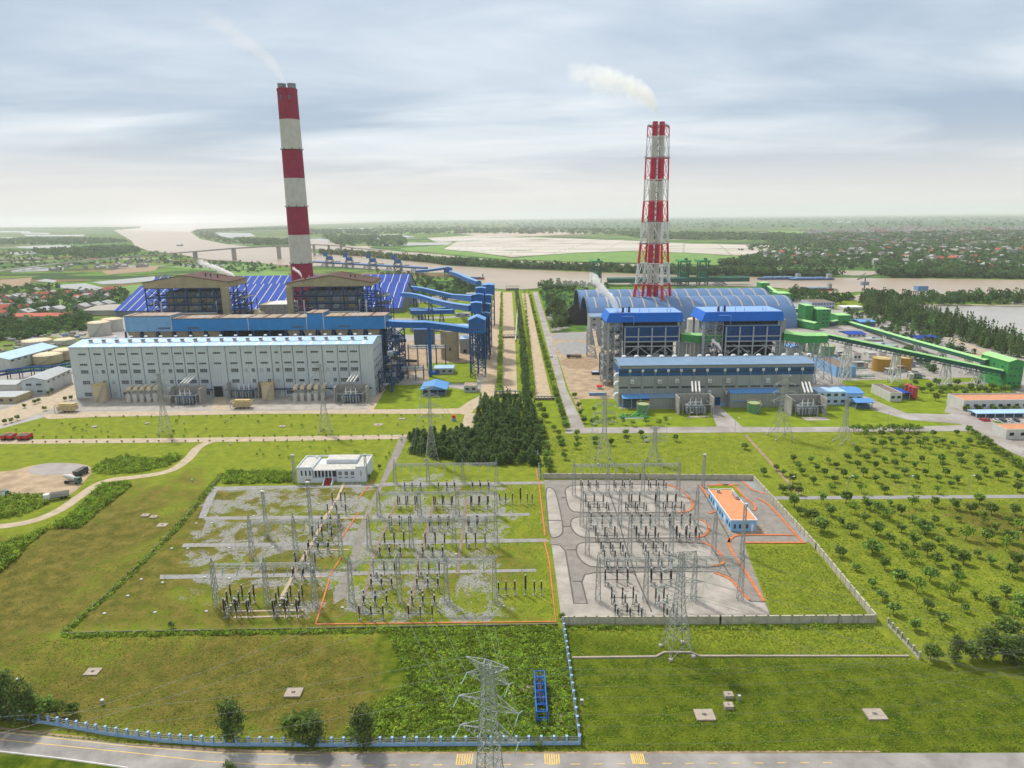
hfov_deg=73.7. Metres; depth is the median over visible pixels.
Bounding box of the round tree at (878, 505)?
[873,500,884,514]
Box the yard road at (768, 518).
[544,480,802,613]
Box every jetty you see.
[313,261,427,271]
[607,276,749,285]
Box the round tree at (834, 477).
[830,475,840,481]
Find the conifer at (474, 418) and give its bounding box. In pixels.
[472,414,478,423]
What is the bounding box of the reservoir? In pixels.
[923,305,1023,339]
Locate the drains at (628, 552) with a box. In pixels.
[546,486,730,611]
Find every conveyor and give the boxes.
[386,319,468,333]
[401,292,470,320]
[409,304,470,319]
[410,309,454,322]
[411,286,473,306]
[415,267,443,275]
[449,270,480,285]
[586,327,612,374]
[767,286,778,294]
[797,318,819,329]
[826,333,1003,387]
[830,319,838,325]
[848,321,988,374]
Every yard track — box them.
[160,572,344,578]
[182,541,366,546]
[199,487,218,517]
[204,515,363,519]
[217,484,378,490]
[353,569,536,574]
[366,539,548,544]
[372,513,529,517]
[383,481,543,485]
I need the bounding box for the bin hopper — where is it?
[591,371,599,374]
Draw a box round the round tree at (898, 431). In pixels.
[894,428,903,435]
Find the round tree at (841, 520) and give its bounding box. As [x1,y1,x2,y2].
[836,516,844,525]
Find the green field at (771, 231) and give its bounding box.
[768,230,847,233]
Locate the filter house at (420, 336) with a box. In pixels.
[414,328,434,346]
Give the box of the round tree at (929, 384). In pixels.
[926,382,933,386]
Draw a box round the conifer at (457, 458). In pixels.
[453,453,461,462]
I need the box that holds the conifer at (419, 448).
[416,442,424,454]
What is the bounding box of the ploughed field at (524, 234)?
[462,232,587,235]
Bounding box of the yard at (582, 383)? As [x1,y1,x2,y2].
[551,332,613,408]
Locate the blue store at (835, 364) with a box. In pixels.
[814,356,856,376]
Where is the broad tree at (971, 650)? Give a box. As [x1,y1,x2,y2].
[960,639,989,661]
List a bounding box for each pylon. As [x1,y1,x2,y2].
[148,373,172,434]
[310,363,332,434]
[419,386,441,464]
[453,656,522,767]
[592,395,616,464]
[643,426,667,464]
[653,551,707,661]
[766,374,796,440]
[832,399,853,444]
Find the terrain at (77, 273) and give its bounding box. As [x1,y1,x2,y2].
[0,213,1023,372]
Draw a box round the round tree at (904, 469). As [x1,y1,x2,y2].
[900,466,910,474]
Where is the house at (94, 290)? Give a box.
[89,288,97,294]
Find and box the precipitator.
[259,300,298,313]
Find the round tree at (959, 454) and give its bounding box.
[955,451,965,456]
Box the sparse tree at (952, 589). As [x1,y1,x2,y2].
[940,580,961,596]
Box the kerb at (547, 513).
[545,487,562,537]
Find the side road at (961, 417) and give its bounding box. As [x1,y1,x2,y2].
[814,374,1023,456]
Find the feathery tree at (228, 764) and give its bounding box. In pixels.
[221,756,236,767]
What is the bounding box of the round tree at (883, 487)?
[879,484,889,492]
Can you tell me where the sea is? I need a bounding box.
[0,217,612,231]
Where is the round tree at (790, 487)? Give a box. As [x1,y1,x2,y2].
[787,483,794,492]
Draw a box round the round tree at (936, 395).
[933,393,939,400]
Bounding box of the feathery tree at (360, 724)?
[344,701,377,753]
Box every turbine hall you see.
[67,333,383,397]
[613,353,815,405]
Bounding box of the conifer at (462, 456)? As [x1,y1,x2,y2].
[458,450,464,460]
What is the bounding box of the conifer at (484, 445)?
[480,442,488,449]
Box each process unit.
[836,350,842,356]
[854,361,865,366]
[866,352,876,357]
[876,350,886,355]
[884,368,894,374]
[908,372,914,379]
[911,371,922,378]
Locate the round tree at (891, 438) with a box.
[887,436,894,442]
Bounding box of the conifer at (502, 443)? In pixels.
[498,440,506,450]
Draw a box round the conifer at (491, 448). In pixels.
[488,444,493,452]
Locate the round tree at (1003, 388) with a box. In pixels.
[999,386,1007,392]
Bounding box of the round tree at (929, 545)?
[919,541,936,554]
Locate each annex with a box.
[812,387,846,404]
[838,386,864,403]
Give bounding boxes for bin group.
[684,342,709,356]
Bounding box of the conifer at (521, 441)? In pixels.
[517,438,524,446]
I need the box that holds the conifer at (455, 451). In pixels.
[452,447,459,457]
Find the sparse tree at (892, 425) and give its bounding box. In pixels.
[890,423,897,429]
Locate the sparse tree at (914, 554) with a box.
[903,548,922,562]
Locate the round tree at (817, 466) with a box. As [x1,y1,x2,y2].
[813,464,820,470]
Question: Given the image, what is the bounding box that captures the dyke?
[919,304,1023,305]
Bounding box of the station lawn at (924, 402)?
[842,377,1012,412]
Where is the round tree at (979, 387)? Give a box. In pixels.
[975,384,983,392]
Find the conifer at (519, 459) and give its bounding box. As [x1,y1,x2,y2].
[516,453,524,463]
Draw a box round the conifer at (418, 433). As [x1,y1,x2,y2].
[415,429,420,436]
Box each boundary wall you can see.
[542,473,753,479]
[562,614,876,624]
[753,476,876,621]
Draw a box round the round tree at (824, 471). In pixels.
[821,467,827,473]
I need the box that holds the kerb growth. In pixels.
[60,472,873,638]
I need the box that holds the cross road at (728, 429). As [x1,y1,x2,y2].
[565,425,969,432]
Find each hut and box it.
[455,313,469,316]
[464,382,477,392]
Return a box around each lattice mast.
[260,490,268,535]
[290,454,296,481]
[305,481,313,531]
[363,454,367,481]
[701,454,706,487]
[739,503,747,554]
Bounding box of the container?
[589,392,605,395]
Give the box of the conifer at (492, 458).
[489,454,497,461]
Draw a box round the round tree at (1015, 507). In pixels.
[1009,502,1021,514]
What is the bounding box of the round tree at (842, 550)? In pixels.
[834,544,847,554]
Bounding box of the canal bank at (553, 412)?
[487,291,574,426]
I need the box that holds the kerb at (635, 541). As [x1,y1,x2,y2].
[576,541,721,567]
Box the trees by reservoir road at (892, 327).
[843,306,976,371]
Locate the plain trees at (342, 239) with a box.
[310,215,1023,245]
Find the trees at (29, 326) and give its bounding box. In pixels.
[0,249,287,339]
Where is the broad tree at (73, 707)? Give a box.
[62,702,80,714]
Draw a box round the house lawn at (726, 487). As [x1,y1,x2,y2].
[708,485,741,496]
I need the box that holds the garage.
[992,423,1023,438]
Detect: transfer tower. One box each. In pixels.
[444,266,451,275]
[468,314,485,377]
[470,301,482,363]
[473,293,483,357]
[475,286,485,350]
[482,283,494,325]
[482,311,489,359]
[483,294,491,346]
[483,302,490,354]
[756,282,769,292]
[772,291,790,298]
[797,303,813,320]
[813,307,831,326]
[830,313,851,324]
[978,351,1023,388]
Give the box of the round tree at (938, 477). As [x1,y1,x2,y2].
[933,474,942,481]
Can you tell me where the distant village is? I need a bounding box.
[798,226,1023,246]
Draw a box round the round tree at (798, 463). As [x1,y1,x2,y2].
[794,461,802,466]
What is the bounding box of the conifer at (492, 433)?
[489,430,494,440]
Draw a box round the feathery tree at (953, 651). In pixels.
[947,633,967,664]
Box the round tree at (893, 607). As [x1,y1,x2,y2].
[886,601,902,613]
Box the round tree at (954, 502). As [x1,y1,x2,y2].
[948,498,961,508]
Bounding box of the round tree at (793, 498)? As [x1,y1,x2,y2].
[789,493,799,505]
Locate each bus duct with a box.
[126,384,135,402]
[132,384,141,401]
[139,384,148,401]
[146,384,154,401]
[152,384,161,401]
[293,383,299,401]
[299,383,306,400]
[306,383,313,400]
[313,383,319,400]
[321,383,327,400]
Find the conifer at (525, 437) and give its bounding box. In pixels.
[522,434,529,442]
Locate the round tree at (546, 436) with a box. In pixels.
[540,433,548,440]
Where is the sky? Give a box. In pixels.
[0,0,1023,223]
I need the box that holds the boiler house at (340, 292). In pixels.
[285,271,395,357]
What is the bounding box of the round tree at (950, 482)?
[948,480,955,486]
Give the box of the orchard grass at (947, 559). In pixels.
[550,436,1023,642]
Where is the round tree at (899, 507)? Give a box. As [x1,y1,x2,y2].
[896,504,905,514]
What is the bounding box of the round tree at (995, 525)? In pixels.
[991,522,1001,530]
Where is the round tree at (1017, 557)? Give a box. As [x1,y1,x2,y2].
[1009,552,1023,563]
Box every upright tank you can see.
[904,383,910,394]
[907,385,912,397]
[911,386,917,399]
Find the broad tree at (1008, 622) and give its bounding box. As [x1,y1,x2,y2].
[991,615,1023,635]
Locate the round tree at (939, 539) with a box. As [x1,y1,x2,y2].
[934,535,947,544]
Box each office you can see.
[19,366,71,394]
[801,299,834,308]
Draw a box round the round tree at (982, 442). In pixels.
[976,440,985,444]
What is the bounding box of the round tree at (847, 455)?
[843,453,852,458]
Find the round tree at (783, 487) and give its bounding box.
[779,484,788,491]
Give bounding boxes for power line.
[2,600,372,732]
[4,656,465,716]
[11,673,463,732]
[12,696,455,754]
[21,566,530,738]
[201,725,457,767]
[387,564,459,723]
[409,567,458,694]
[422,566,466,672]
[456,563,517,741]
[469,635,1020,658]
[470,565,517,711]
[484,568,508,683]
[488,701,1020,726]
[495,652,1019,674]
[496,673,1021,697]
[509,650,1015,669]
[519,724,1014,744]
[548,666,1023,686]
[570,695,1021,714]
[663,589,1021,676]
[663,605,1023,699]
[668,554,1019,628]
[668,572,1023,652]
[699,551,1018,617]
[702,597,1020,678]
[703,566,1023,637]
[704,581,1019,656]
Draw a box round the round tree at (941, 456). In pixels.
[938,453,946,459]
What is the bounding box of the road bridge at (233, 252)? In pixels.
[0,244,385,271]
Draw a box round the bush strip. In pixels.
[0,451,295,570]
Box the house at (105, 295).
[100,293,109,298]
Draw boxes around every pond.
[0,231,30,232]
[7,251,35,254]
[11,267,63,271]
[16,245,81,248]
[25,235,84,235]
[38,279,57,282]
[54,283,101,289]
[94,276,154,283]
[182,263,224,267]
[215,233,254,237]
[310,238,332,241]
[389,242,452,245]
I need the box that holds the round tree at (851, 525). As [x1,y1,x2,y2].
[844,521,860,533]
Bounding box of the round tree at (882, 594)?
[877,588,888,598]
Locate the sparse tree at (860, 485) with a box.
[856,482,866,492]
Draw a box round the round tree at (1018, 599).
[1011,590,1023,607]
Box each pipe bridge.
[391,365,423,379]
[407,344,445,366]
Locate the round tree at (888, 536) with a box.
[884,532,896,542]
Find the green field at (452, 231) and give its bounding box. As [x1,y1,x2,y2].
[382,230,453,233]
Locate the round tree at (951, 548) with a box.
[944,543,959,556]
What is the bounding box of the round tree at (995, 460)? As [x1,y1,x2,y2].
[991,458,1000,464]
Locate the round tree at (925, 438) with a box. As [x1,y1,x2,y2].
[922,435,929,441]
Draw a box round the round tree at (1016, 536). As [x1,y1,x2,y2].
[1002,528,1021,542]
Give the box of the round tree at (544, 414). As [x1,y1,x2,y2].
[541,412,548,420]
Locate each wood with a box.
[0,227,140,257]
[193,227,288,244]
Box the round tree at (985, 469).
[981,466,988,474]
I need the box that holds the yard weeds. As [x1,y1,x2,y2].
[79,483,553,628]
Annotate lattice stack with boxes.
[633,121,671,300]
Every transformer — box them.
[166,374,207,405]
[226,381,261,398]
[273,598,276,613]
[333,372,369,403]
[369,577,372,591]
[373,594,376,608]
[380,577,382,590]
[410,594,413,608]
[674,381,714,415]
[784,382,827,416]
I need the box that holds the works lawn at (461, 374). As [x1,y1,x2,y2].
[427,363,476,382]
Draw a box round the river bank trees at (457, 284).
[376,268,476,299]
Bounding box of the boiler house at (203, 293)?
[142,271,257,314]
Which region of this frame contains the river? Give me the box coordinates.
[114,229,1023,296]
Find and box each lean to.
[621,394,649,408]
[648,393,674,408]
[727,388,779,407]
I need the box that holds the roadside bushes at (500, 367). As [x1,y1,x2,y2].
[496,290,559,394]
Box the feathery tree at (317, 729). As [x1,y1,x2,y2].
[295,710,328,750]
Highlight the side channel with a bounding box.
[310,240,885,275]
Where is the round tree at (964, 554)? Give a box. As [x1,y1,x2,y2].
[956,548,971,563]
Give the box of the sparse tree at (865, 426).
[858,424,869,428]
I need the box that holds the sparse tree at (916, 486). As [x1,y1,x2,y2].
[912,483,920,488]
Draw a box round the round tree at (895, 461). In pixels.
[891,459,899,466]
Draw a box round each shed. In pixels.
[0,380,21,390]
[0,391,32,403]
[13,308,36,313]
[35,306,51,312]
[49,305,65,312]
[71,302,92,309]
[88,301,104,306]
[100,300,115,304]
[114,282,415,315]
[154,274,416,291]
[409,324,468,331]
[420,379,449,395]
[574,288,768,308]
[581,295,796,329]
[784,343,801,355]
[838,331,865,336]
[847,398,874,408]
[851,319,875,325]
[906,335,939,341]
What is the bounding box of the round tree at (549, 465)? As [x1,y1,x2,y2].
[544,461,554,471]
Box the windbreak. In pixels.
[858,288,1023,357]
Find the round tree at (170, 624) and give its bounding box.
[168,621,175,627]
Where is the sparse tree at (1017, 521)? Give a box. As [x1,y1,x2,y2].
[1013,517,1023,529]
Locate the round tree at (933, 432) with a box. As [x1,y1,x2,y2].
[929,429,936,436]
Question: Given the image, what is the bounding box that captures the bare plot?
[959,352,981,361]
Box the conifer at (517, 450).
[513,445,519,456]
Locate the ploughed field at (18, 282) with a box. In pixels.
[0,277,31,287]
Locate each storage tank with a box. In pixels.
[20,337,52,346]
[31,350,63,364]
[52,346,69,359]
[53,336,75,345]
[86,320,111,335]
[91,381,108,402]
[100,317,123,331]
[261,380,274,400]
[637,400,649,414]
[747,399,761,413]
[807,343,818,354]
[820,343,835,356]
[871,355,893,371]
[897,354,913,371]
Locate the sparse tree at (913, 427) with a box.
[909,424,919,430]
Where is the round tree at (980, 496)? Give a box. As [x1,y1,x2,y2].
[973,491,985,503]
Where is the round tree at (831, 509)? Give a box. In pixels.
[825,504,838,515]
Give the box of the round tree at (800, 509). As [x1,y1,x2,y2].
[795,505,804,512]
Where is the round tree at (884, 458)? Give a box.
[881,455,887,461]
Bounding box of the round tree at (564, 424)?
[562,422,569,427]
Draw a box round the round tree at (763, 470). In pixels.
[760,467,767,474]
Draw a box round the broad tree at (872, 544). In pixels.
[861,536,884,552]
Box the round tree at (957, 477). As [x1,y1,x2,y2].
[953,474,963,482]
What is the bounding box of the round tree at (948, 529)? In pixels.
[944,526,954,533]
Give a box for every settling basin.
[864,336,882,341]
[873,342,896,346]
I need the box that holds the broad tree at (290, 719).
[276,707,316,746]
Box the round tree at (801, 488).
[794,485,803,493]
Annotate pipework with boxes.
[618,411,648,418]
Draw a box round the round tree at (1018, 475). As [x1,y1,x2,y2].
[1013,471,1023,479]
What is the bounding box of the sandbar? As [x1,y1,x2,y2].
[87,224,220,225]
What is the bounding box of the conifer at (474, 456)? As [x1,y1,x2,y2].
[469,452,479,462]
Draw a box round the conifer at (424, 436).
[420,431,427,440]
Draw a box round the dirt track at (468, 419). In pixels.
[463,413,474,427]
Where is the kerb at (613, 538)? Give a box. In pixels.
[570,516,693,538]
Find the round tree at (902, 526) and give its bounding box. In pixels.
[896,522,907,531]
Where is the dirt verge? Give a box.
[0,727,879,753]
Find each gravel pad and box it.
[29,463,82,474]
[546,488,561,536]
[552,545,769,619]
[566,485,691,511]
[571,516,706,537]
[577,542,720,566]
[745,481,808,541]
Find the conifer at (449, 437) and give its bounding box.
[444,435,451,441]
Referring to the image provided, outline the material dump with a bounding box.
[0,323,88,351]
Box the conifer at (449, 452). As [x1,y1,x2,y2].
[444,448,454,458]
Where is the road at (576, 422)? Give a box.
[533,292,584,432]
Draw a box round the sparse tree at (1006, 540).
[999,534,1013,550]
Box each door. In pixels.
[213,385,224,396]
[715,397,719,404]
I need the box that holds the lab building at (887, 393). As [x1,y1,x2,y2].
[871,384,901,401]
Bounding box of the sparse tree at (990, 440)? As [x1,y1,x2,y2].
[984,437,993,443]
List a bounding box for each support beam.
[220,594,249,617]
[224,586,252,608]
[270,594,298,617]
[373,555,395,575]
[604,564,628,585]
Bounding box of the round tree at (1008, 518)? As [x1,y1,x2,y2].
[1004,515,1014,522]
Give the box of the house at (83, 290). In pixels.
[79,288,88,293]
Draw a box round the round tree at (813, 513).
[803,508,820,521]
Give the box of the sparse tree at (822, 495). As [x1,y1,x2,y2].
[817,490,828,502]
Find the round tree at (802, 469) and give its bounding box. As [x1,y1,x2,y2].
[798,467,805,472]
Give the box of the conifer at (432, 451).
[429,446,435,457]
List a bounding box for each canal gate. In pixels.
[494,390,519,396]
[498,334,518,337]
[506,286,518,290]
[535,396,554,399]
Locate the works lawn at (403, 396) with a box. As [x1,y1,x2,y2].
[374,385,479,408]
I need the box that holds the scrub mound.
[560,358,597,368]
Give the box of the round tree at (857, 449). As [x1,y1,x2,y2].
[854,446,861,454]
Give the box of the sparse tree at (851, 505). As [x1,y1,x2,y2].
[846,500,862,513]
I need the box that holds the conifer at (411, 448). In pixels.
[407,445,415,452]
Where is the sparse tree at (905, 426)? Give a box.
[900,423,909,431]
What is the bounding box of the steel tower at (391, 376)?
[378,327,406,392]
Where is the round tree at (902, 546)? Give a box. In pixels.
[897,541,909,550]
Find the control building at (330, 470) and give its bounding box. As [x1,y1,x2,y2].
[296,454,372,485]
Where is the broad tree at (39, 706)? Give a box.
[19,693,54,717]
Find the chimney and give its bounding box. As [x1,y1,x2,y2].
[276,83,314,313]
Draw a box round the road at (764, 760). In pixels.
[0,731,1023,767]
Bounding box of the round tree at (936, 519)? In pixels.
[931,514,940,522]
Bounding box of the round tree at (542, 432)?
[539,428,547,434]
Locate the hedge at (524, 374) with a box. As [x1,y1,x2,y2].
[514,288,533,403]
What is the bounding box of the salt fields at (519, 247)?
[445,237,798,256]
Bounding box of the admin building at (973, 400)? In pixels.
[946,393,1023,410]
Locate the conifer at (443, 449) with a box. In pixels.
[440,445,446,457]
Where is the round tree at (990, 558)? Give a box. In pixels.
[985,553,998,564]
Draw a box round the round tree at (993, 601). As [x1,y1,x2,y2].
[983,594,1002,609]
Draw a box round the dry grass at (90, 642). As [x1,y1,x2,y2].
[0,499,387,738]
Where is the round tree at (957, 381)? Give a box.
[952,378,961,383]
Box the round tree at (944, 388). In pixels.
[939,385,947,390]
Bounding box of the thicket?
[340,626,577,739]
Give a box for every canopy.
[428,371,439,374]
[893,387,911,398]
[968,409,1023,417]
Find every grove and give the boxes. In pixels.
[539,287,574,305]
[545,290,568,327]
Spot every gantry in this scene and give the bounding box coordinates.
[209,556,318,608]
[247,514,343,559]
[347,553,497,604]
[366,512,497,549]
[376,486,497,516]
[393,459,497,483]
[572,458,680,496]
[579,485,699,525]
[585,510,717,555]
[595,550,744,602]
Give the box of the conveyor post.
[427,328,432,376]
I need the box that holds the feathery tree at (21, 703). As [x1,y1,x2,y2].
[3,675,39,730]
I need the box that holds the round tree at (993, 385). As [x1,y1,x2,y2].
[989,383,996,389]
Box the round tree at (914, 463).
[911,460,918,467]
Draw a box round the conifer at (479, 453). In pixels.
[477,450,481,461]
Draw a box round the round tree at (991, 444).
[988,441,997,446]
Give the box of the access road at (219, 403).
[211,397,229,410]
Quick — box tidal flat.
[320,220,412,222]
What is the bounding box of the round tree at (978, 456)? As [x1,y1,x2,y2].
[974,453,984,458]
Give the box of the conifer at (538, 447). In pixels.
[535,443,540,452]
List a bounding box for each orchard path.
[744,435,801,494]
[768,495,1023,499]
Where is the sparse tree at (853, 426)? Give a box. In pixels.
[849,424,857,432]
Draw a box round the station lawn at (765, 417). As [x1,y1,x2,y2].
[721,405,951,426]
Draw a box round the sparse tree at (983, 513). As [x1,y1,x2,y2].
[979,511,990,524]
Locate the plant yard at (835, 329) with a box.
[613,296,1023,422]
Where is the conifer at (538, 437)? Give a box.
[534,435,541,445]
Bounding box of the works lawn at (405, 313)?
[389,300,473,317]
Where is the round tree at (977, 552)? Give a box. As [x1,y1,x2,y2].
[973,550,981,557]
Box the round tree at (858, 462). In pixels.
[854,460,861,465]
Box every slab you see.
[83,668,102,675]
[140,513,150,516]
[149,515,158,518]
[156,523,168,526]
[283,687,303,697]
[687,415,709,417]
[693,709,715,720]
[723,691,733,698]
[723,702,733,709]
[800,417,829,420]
[862,708,888,720]
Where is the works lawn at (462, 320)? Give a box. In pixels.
[400,317,468,334]
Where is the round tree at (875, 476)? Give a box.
[872,474,880,481]
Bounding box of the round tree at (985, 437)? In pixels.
[981,435,989,441]
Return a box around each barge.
[757,273,800,279]
[788,274,833,279]
[798,283,833,290]
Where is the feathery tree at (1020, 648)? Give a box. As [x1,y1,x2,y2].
[1003,628,1023,666]
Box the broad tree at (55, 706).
[45,699,66,715]
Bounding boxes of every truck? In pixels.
[0,433,9,439]
[0,489,8,497]
[6,433,17,439]
[16,433,25,439]
[21,433,32,439]
[42,490,68,499]
[63,474,82,484]
[72,466,88,476]
[566,354,581,357]
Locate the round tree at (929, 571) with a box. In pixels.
[921,565,942,581]
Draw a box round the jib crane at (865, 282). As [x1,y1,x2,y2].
[857,272,882,289]
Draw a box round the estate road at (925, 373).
[829,339,1023,384]
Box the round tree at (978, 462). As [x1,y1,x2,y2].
[972,459,981,466]
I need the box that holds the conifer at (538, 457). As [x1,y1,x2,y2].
[535,455,541,464]
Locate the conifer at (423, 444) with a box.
[420,441,427,450]
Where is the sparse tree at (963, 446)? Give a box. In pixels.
[960,444,970,451]
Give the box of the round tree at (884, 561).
[879,555,891,568]
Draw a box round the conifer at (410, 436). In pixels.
[407,431,413,440]
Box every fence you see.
[0,709,580,746]
[562,618,580,743]
[886,617,921,659]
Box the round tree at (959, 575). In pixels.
[952,569,965,581]
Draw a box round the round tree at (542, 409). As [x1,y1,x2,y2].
[539,406,546,411]
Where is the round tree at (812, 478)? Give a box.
[809,475,816,483]
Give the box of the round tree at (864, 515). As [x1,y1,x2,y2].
[860,510,871,522]
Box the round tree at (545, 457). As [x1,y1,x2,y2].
[542,456,552,461]
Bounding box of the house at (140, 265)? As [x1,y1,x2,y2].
[135,263,145,267]
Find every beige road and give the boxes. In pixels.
[0,380,76,425]
[0,435,406,443]
[41,396,479,418]
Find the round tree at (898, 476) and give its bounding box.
[890,473,901,481]
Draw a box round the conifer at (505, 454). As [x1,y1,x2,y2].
[503,451,508,462]
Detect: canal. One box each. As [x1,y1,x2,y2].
[497,292,516,393]
[522,293,550,397]
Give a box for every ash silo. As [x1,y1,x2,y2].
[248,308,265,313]
[687,317,698,332]
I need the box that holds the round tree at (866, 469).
[860,466,868,475]
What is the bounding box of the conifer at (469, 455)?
[466,449,473,461]
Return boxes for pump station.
[904,285,945,295]
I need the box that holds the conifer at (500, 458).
[494,452,506,464]
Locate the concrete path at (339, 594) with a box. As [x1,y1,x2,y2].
[333,437,407,604]
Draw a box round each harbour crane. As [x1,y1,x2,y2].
[323,249,341,266]
[343,250,361,267]
[366,251,385,268]
[391,252,410,270]
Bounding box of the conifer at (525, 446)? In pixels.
[520,442,528,450]
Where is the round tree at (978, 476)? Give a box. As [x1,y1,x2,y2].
[974,473,982,481]
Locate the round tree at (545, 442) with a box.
[540,440,550,445]
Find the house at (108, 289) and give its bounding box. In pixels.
[106,286,116,291]
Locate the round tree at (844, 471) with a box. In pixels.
[840,469,847,476]
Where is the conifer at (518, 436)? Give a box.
[515,431,521,441]
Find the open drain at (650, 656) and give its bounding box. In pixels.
[572,651,908,657]
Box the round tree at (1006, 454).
[1004,452,1013,458]
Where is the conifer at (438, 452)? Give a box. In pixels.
[433,448,440,458]
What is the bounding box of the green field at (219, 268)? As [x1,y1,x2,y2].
[165,264,284,270]
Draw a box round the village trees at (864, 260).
[738,229,1023,269]
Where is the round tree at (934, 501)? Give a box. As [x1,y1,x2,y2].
[931,496,939,503]
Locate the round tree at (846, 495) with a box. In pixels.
[839,490,852,499]
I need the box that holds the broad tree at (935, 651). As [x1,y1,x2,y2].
[921,642,946,660]
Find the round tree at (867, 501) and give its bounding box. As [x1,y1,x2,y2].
[861,496,875,508]
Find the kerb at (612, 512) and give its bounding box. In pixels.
[565,484,683,512]
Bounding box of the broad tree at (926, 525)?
[913,516,936,533]
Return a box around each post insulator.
[222,597,226,618]
[225,591,229,609]
[228,583,232,601]
[234,598,237,618]
[237,591,241,609]
[240,584,244,601]
[248,591,252,609]
[252,583,255,602]
[272,599,275,618]
[283,598,286,618]
[295,598,298,618]
[298,590,301,609]
[357,605,360,620]
[369,604,372,620]
[430,604,433,620]
[524,574,526,595]
[594,524,596,541]
[610,586,612,604]
[626,568,628,586]
[650,567,652,586]
[654,584,657,604]
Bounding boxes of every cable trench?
[233,482,467,617]
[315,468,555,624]
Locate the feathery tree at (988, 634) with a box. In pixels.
[974,621,1002,660]
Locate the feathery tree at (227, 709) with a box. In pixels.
[210,693,247,744]
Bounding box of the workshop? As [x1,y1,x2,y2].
[459,335,469,352]
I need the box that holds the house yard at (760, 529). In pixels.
[706,496,766,534]
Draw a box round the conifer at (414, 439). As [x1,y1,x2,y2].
[410,437,417,450]
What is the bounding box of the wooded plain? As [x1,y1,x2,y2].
[512,219,1023,227]
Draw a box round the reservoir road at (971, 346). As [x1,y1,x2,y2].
[878,315,987,352]
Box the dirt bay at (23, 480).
[0,463,91,502]
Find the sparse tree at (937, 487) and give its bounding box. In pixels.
[933,485,941,492]
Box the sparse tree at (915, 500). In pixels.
[907,494,920,504]
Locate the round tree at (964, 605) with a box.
[960,602,969,612]
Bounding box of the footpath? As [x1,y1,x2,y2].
[367,385,386,409]
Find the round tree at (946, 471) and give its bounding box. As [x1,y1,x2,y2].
[941,467,950,475]
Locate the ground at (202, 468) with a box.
[0,360,1023,767]
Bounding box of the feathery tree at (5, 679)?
[0,667,17,725]
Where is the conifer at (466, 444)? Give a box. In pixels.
[462,441,470,450]
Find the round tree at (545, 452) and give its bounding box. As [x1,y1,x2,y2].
[542,449,550,456]
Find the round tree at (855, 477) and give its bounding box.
[851,473,858,479]
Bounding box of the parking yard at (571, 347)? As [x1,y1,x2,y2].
[556,341,589,354]
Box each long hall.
[10,312,74,321]
[84,304,120,315]
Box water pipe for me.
[515,300,518,340]
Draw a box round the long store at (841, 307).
[837,305,863,309]
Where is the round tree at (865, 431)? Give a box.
[862,429,868,436]
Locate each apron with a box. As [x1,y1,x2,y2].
[85,397,180,409]
[188,373,425,409]
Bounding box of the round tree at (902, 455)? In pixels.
[898,452,907,460]
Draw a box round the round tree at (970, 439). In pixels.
[965,437,972,444]
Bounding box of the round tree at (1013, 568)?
[1005,562,1020,576]
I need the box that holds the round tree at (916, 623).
[908,618,922,630]
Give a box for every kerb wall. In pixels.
[62,623,557,633]
[63,472,222,631]
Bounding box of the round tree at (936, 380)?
[932,378,941,384]
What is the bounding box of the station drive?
[712,407,741,426]
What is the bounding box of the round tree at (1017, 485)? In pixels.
[1011,480,1023,491]
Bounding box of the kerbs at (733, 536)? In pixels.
[667,481,805,600]
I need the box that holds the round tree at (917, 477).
[913,474,920,481]
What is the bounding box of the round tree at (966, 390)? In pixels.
[961,388,968,392]
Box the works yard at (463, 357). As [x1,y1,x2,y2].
[390,341,481,379]
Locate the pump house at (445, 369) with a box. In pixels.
[434,365,454,373]
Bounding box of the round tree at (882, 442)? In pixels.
[877,440,887,446]
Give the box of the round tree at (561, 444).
[558,442,565,446]
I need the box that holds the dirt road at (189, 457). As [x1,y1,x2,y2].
[0,440,214,528]
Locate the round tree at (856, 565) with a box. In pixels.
[851,562,861,568]
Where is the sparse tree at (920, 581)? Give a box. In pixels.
[908,575,929,592]
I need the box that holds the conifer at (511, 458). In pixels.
[506,452,515,463]
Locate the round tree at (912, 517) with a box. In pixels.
[907,513,917,521]
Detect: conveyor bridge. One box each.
[680,332,723,342]
[782,330,832,383]
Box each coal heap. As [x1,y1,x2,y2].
[566,303,578,314]
[567,308,586,324]
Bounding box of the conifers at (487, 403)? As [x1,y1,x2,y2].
[476,385,536,417]
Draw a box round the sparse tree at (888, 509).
[881,506,895,519]
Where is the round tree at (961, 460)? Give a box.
[957,457,968,466]
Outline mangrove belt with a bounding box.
[318,248,1023,278]
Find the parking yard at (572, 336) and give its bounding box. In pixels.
[551,332,585,339]
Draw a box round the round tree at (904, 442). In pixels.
[900,440,908,445]
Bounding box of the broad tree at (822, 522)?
[812,516,832,532]
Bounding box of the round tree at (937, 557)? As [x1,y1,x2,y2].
[931,551,942,564]
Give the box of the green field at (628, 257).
[400,244,738,264]
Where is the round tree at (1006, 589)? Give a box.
[999,582,1012,596]
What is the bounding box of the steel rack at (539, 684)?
[534,670,547,722]
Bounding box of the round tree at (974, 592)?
[971,589,980,597]
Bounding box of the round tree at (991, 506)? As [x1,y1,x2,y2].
[984,500,999,514]
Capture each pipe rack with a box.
[0,362,70,379]
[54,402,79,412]
[230,399,253,408]
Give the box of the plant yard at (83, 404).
[0,291,482,428]
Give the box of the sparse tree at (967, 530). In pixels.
[958,524,975,539]
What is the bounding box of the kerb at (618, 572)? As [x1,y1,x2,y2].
[551,544,763,603]
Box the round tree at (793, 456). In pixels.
[790,454,797,461]
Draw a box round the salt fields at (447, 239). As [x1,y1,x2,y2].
[428,235,516,242]
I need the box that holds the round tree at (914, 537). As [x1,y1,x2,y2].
[908,530,922,545]
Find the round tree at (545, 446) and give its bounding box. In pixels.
[542,443,550,449]

